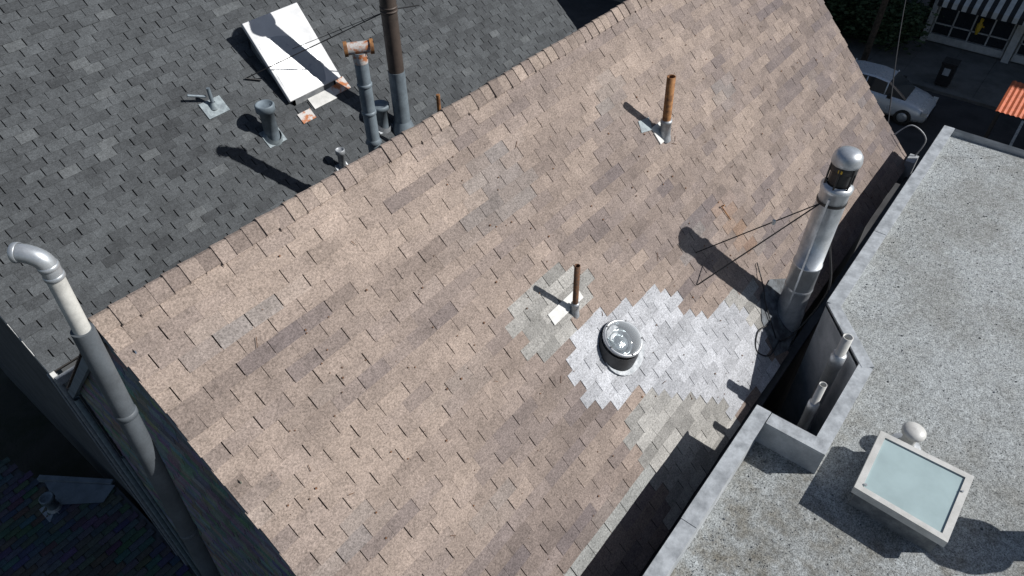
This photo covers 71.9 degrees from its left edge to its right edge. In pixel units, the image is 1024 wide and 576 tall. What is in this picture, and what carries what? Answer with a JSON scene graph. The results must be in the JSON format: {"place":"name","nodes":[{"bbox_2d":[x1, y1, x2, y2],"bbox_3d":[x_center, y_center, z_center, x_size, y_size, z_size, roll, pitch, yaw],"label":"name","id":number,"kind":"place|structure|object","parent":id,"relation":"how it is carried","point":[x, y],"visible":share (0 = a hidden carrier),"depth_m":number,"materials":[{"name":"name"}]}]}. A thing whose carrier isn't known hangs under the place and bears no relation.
{"place":"outdoors","nodes":[
{"label":"outdoors","id":0,"kind":"place"},
{"bbox_2d":[0,318,157,529],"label":"gray walls","id":1,"kind":"structure","parent":0,"point":[23,369],"depth_m":13.92,"materials":[{"name":"paint"}]},
{"bbox_2d":[0,0,571,371],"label":"gray roof deck","id":2,"kind":"structure","parent":1,"relation":"on","point":[64,365],"depth_m":10.39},
{"bbox_2d":[0,316,57,383],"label":"gray barge board","id":3,"kind":"object","parent":2,"relation":"attached to","point":[53,374],"visible":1,"depth_m":9.14,"materials":[{"name":"white paint"}]},
{"bbox_2d":[0,0,576,373],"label":"gray roof shingles","id":4,"kind":"object","parent":2,"relation":"on","point":[111,200],"visible":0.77,"depth_m":10.72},
{"bbox_2d":[187,87,229,119],"bbox_3d":[-4.780,-2.928,11.114,0.259,0.430,0.499,29,51,27],"label":"tee vent pipe","id":5,"kind":"object","parent":4,"relation":"on","point":[212,107],"visible":1,"depth_m":11.16,"materials":[{"name":"grey metal"}]},
{"bbox_2d":[254,99,286,147],"bbox_3d":[-3.932,-2.655,11.449,0.310,0.736,0.368,29,51,27],"label":"roof vent","id":6,"kind":"object","parent":4,"relation":"on","point":[271,134],"visible":1,"depth_m":11.35,"materials":[{"name":"grey metal"}]},
{"bbox_2d":[241,3,350,123],"bbox_3d":[-3.596,-3.865,12.052,1.166,1.443,1.210,29,51,27],"label":"roof hatch skylight","id":7,"kind":"object","parent":4,"relation":"on","point":[314,78],"visible":1,"depth_m":11.96},
{"bbox_2d":[245,0,418,135],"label":"tall metal flue","id":8,"kind":"object","parent":4,"relation":"on","point":[388,13],"visible":0.92,"depth_m":11.88,"materials":[{"name":"blue paint"}]},
{"bbox_2d":[334,147,347,170],"bbox_3d":[-2.884,-2.142,12.009,0.197,0.500,0.240,29,51,27],"label":"roof vent","id":9,"kind":"object","parent":4,"relation":"on","point":[339,152],"visible":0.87,"depth_m":11.91,"materials":[{"name":"silver metal"}]},
{"bbox_2d":[374,100,392,134],"bbox_3d":[-2.348,-3.052,12.669,0.351,0.552,0.416,29,51,27],"label":"roof vent","id":10,"kind":"object","parent":4,"relation":"on","point":[384,123],"visible":0.76,"depth_m":12.57,"materials":[{"name":"silver metal"}]},
{"bbox_2d":[87,228,864,415],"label":"walls","id":11,"kind":"structure","parent":0,"point":[774,403],"depth_m":14.29,"materials":[{"name":"paint"}]},
{"bbox_2d":[80,344,294,575],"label":"gable wall shingles","id":12,"kind":"object","parent":11,"relation":"attached to","point":[236,542],"visible":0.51,"depth_m":7.27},
{"bbox_2d":[148,86,755,575],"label":"roof deck","id":13,"kind":"structure","parent":11,"relation":"attached to","point":[358,400],"depth_m":6.13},
{"bbox_2d":[103,0,906,575],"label":"roof shingles","id":14,"kind":"object","parent":13,"relation":"attached to","point":[583,110],"visible":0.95,"depth_m":7.40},
{"bbox_2d":[88,0,651,337],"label":"ridge caps","id":15,"kind":"object","parent":14,"relation":"on","point":[159,290],"visible":1,"depth_m":6.44,"materials":[{"name":"brown"}]},
{"bbox_2d":[256,2,871,559],"bbox_3d":[2.101,-0.903,9.015,3.245,3.279,11.566,29,51,27],"label":"roof debris","id":16,"kind":"object","parent":14,"relation":"on","point":[526,308],"visible":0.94,"depth_m":7.51,"materials":[{"name":"brown"}]},
{"bbox_2d":[599,319,643,375],"bbox_3d":[1.196,0.619,8.044,0.609,0.538,0.677,29,51,27],"label":"tubular skylight","id":17,"kind":"object","parent":14,"relation":"on","point":[621,346],"visible":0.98,"depth_m":7.94,"materials":[{"name":"metal"}]},
{"bbox_2d":[638,117,651,132],"bbox_3d":[1.700,-2.079,9.038,0.265,0.156,0.135,-31,52,-28],"label":"flashing patch","id":18,"kind":"object","parent":14,"relation":"on","point":[645,125],"visible":1,"depth_m":9.02,"materials":[{"name":"silver metal"}]},
{"bbox_2d":[548,264,583,324],"bbox_3d":[0.617,0.075,7.537,0.197,0.810,0.540,29,51,27],"label":"plumbing vent pipe","id":19,"kind":"object","parent":13,"relation":"on","point":[563,307],"visible":0.95,"depth_m":7.61,"materials":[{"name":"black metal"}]},
{"bbox_2d":[651,74,675,143],"bbox_3d":[1.950,-2.234,8.952,0.230,0.969,0.260,29,51,27],"label":"plumbing vent pipe","id":20,"kind":"object","parent":13,"relation":"on","point":[661,129],"visible":0.98,"depth_m":8.97,"materials":[{"name":"brown metal"}]},
{"bbox_2d":[639,174,911,575],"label":"eave gutter","id":21,"kind":"object","parent":13,"relation":"attached to","point":[800,340],"visible":0.56,"depth_m":9.88,"materials":[{"name":"grey metal"}]},
{"bbox_2d":[696,146,863,356],"bbox_3d":[3.360,-0.240,9.083,2.047,3.357,1.038,-16,46,-16],"label":"metal flue chimney","id":22,"kind":"object","parent":13,"relation":"on","point":[784,302],"visible":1,"depth_m":9.01,"materials":[{"name":"metal"}]},
{"bbox_2d":[0,29,970,478],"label":"ground","id":23,"kind":"structure","parent":0,"point":[34,441],"depth_m":17.41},
{"bbox_2d":[0,457,196,575],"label":"extension","id":24,"kind":"object","parent":23,"relation":"on","point":[99,527],"visible":0.96,"depth_m":13.60,"materials":[{"name":"paint"}]},
{"bbox_2d":[38,491,61,521],"bbox_3d":[-9.060,4.254,13.903,0.440,0.520,0.440,29,51,27],"label":"roof vent","id":25,"kind":"object","parent":24,"relation":"on","point":[50,502],"visible":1,"depth_m":13.81,"materials":[{"name":"grey metal"}]},
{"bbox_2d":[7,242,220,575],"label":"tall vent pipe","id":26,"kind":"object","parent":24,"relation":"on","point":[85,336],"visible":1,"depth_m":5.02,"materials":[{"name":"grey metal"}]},
{"bbox_2d":[46,365,188,565],"bbox_3d":[-2.329,0.483,15.283,0.538,7.470,12.178,29,51,27],"label":"gutter and downspout","id":27,"kind":"object","parent":24,"relation":"attached to","point":[61,380],"visible":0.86,"depth_m":10.57,"materials":[{"name":"grey metal"}]},
{"bbox_2d":[765,129,1023,435],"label":"walls","id":28,"kind":"structure","parent":23,"relation":"on","point":[825,341],"depth_m":9.43,"materials":[{"name":"white paint"}]},
{"bbox_2d":[643,125,954,575],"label":"parapet coping","id":29,"kind":"object","parent":28,"relation":"on","point":[678,539],"visible":0.95,"depth_m":7.81,"materials":[{"name":"concrete"}]},
{"bbox_2d":[797,382,826,430],"bbox_3d":[3.521,1.790,8.678,0.146,1.882,0.171,29,51,27],"label":"drain vent pipe","id":30,"kind":"object","parent":28,"relation":"attached to","point":[811,407],"visible":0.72,"depth_m":8.27,"materials":[{"name":"grey metal"}]},
{"bbox_2d":[796,333,853,431],"bbox_3d":[3.906,1.417,9.053,0.201,2.303,0.227,29,51,27],"label":"drain vent pipe","id":31,"kind":"object","parent":28,"relation":"attached to","point":[836,360],"visible":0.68,"depth_m":8.53,"materials":[{"name":"grey metal"}]},
{"bbox_2d":[667,131,1023,575],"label":"parapet inner face","id":32,"kind":"object","parent":28,"relation":"on","point":[806,458],"visible":0.57,"depth_m":7.80},
{"bbox_2d":[670,135,1023,575],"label":"flat roof surface","id":33,"kind":"object","parent":28,"relation":"on","point":[959,429],"depth_m":8.33,"materials":[{"name":"grey concrete"}]},
{"bbox_2d":[686,146,1023,575],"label":"roof grit","id":34,"kind":"object","parent":33,"relation":"on","point":[894,375],"visible":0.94,"depth_m":8.71,"materials":[{"name":"grey gravel"}]},
{"bbox_2d":[891,422,926,449],"bbox_3d":[4.443,1.696,7.906,0.340,0.420,0.340,29,51,27],"label":"mushroom vent","id":35,"kind":"object","parent":33,"relation":"on","point":[913,433],"visible":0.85,"depth_m":7.78,"materials":[{"name":"white metal"}]},
{"bbox_2d":[849,431,973,552],"bbox_3d":[4.146,2.165,7.436,0.948,0.452,0.937,29,51,27],"label":"flat roof skylight","id":36,"kind":"object","parent":33,"relation":"on","point":[914,495],"visible":0.99,"depth_m":7.27},
{"bbox_2d":[557,0,1023,248],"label":"street","id":37,"kind":"structure","parent":0,"point":[974,119],"depth_m":28.17,"materials":[{"name":"black asphalt"}]},
{"bbox_2d":[856,58,938,124],"bbox_3d":[14.841,-8.091,28.664,4.430,1.495,2.120,29,51,27],"label":"parked car","id":38,"kind":"object","parent":37,"relation":"on","point":[910,101],"visible":0.62,"depth_m":27.88,"materials":[{"name":"silver metal"}]},
{"bbox_2d":[984,81,1023,137],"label":"orange parklet canopy","id":39,"kind":"object","parent":37,"relation":"on","point":[1012,102],"visible":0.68,"depth_m":24.41,"materials":[{"name":"metal"}]},
{"bbox_2d":[1009,121,1023,145],"bbox_3d":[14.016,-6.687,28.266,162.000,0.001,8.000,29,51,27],"label":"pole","id":40,"kind":"object","parent":37,"relation":"on","point":[1016,134],"visible":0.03,"depth_m":27.53,"materials":[{"name":"metal"}]},
{"bbox_2d":[615,0,1023,109],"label":"sidewalk","id":41,"kind":"structure","parent":0,"point":[978,79],"depth_m":31.23,"materials":[{"name":"concrete"}]},
{"bbox_2d":[824,0,879,42],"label":"street tree","id":42,"kind":"object","parent":41,"relation":"on","point":[835,8],"visible":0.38,"depth_m":31.95,"materials":[{"name":"green plant"}]},
{"bbox_2d":[861,0,905,122],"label":"power lines","id":43,"kind":"object","parent":41,"relation":"on","point":[874,31],"visible":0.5,"depth_m":30.01,"materials":[{"name":"black metal"}]},
{"bbox_2d":[832,0,948,54],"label":"street tree","id":44,"kind":"object","parent":41,"relation":"on","point":[889,27],"visible":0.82,"depth_m":31.53,"materials":[{"name":"green plant"}]},
{"bbox_2d":[934,56,961,86],"bbox_3d":[18.380,-9.098,29.838,0.610,1.040,0.680,29,51,27],"label":"trash bin","id":45,"kind":"object","parent":41,"relation":"on","point":[947,71],"visible":1,"depth_m":29.58,"materials":[{"name":"black metal"}]},
{"bbox_2d":[920,0,1023,63],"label":"storefront","id":46,"kind":"object","parent":41,"relation":"on","point":[994,33],"visible":0.77,"depth_m":31.91,"materials":[{"name":"grey glass"}]},
{"bbox_2d":[975,18,984,34],"bbox_3d":[20.951,-11.696,31.576,0.320,0.740,0.240,29,51,27],"label":"hanging sign","id":47,"kind":"object","parent":46,"relation":"attached to","point":[979,26],"visible":1,"depth_m":31.52,"materials":[{"name":"yellow"}]},
{"bbox_2d":[937,0,1023,25],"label":"striped awning","id":48,"kind":"object","parent":46,"relation":"attached to","point":[1010,11],"visible":1,"depth_m":30.24,"materials":[{"name":"white fabric"}]},
{"bbox_2d":[894,125,926,183],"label":"eave return block","id":49,"kind":"structure","parent":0,"point":[910,162],"depth_m":12.79,"materials":[{"name":"grey metal"}]},
{"bbox_2d":[906,0,934,36],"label":"house walls","id":50,"kind":"structure","parent":0,"point":[927,4],"depth_m":32.97,"materials":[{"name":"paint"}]},
{"bbox_2d":[926,7,1023,64],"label":"house walls","id":51,"kind":"structure","parent":0,"point":[989,46],"depth_m":31.76,"materials":[{"name":"white paint"}]},
{"bbox_3d":[-0.601,-2.497,10.659,3.543,3.598,12.220,29,51,27],"label":"back slope deck","id":52,"kind":"object","parent":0,"visible":0},
{"bbox_2d":[67,352,81,387],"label":"back slope shingles","id":53,"kind":"object","parent":52,"relation":"attached to","point":[78,360],"depth_m":7.67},
{"bbox_2d":[436,94,440,111],"bbox_3d":[-1.263,-2.921,12.415,0.070,1.051,0.070,29,51,27],"label":"plumbing vent pipe","id":54,"kind":"object","parent":53,"relation":"on","point":[438,102],"visible":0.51,"depth_m":12.12,"materials":[{"name":"brown metal"}]},
{"bbox_2d":[69,387,201,575],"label":"back gutter","id":55,"kind":"object","parent":52,"relation":"attached to","point":[143,491],"visible":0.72,"depth_m":10.50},
{"bbox_2d":[68,333,295,575],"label":"barge boards","id":56,"kind":"object","parent":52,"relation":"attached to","point":[81,375],"visible":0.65,"depth_m":5.60,"materials":[{"name":"black wood"}]},
{"bbox_2d":[342,38,381,152],"bbox_3d":[-2.146,-2.490,10.738,0.413,2.642,0.260,-10,45,-10],"label":"tee top flue","id":57,"kind":"object","parent":52,"relation":"on","point":[358,51],"visible":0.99,"depth_m":10.21,"materials":[{"name":"blue paint"}]}
]}

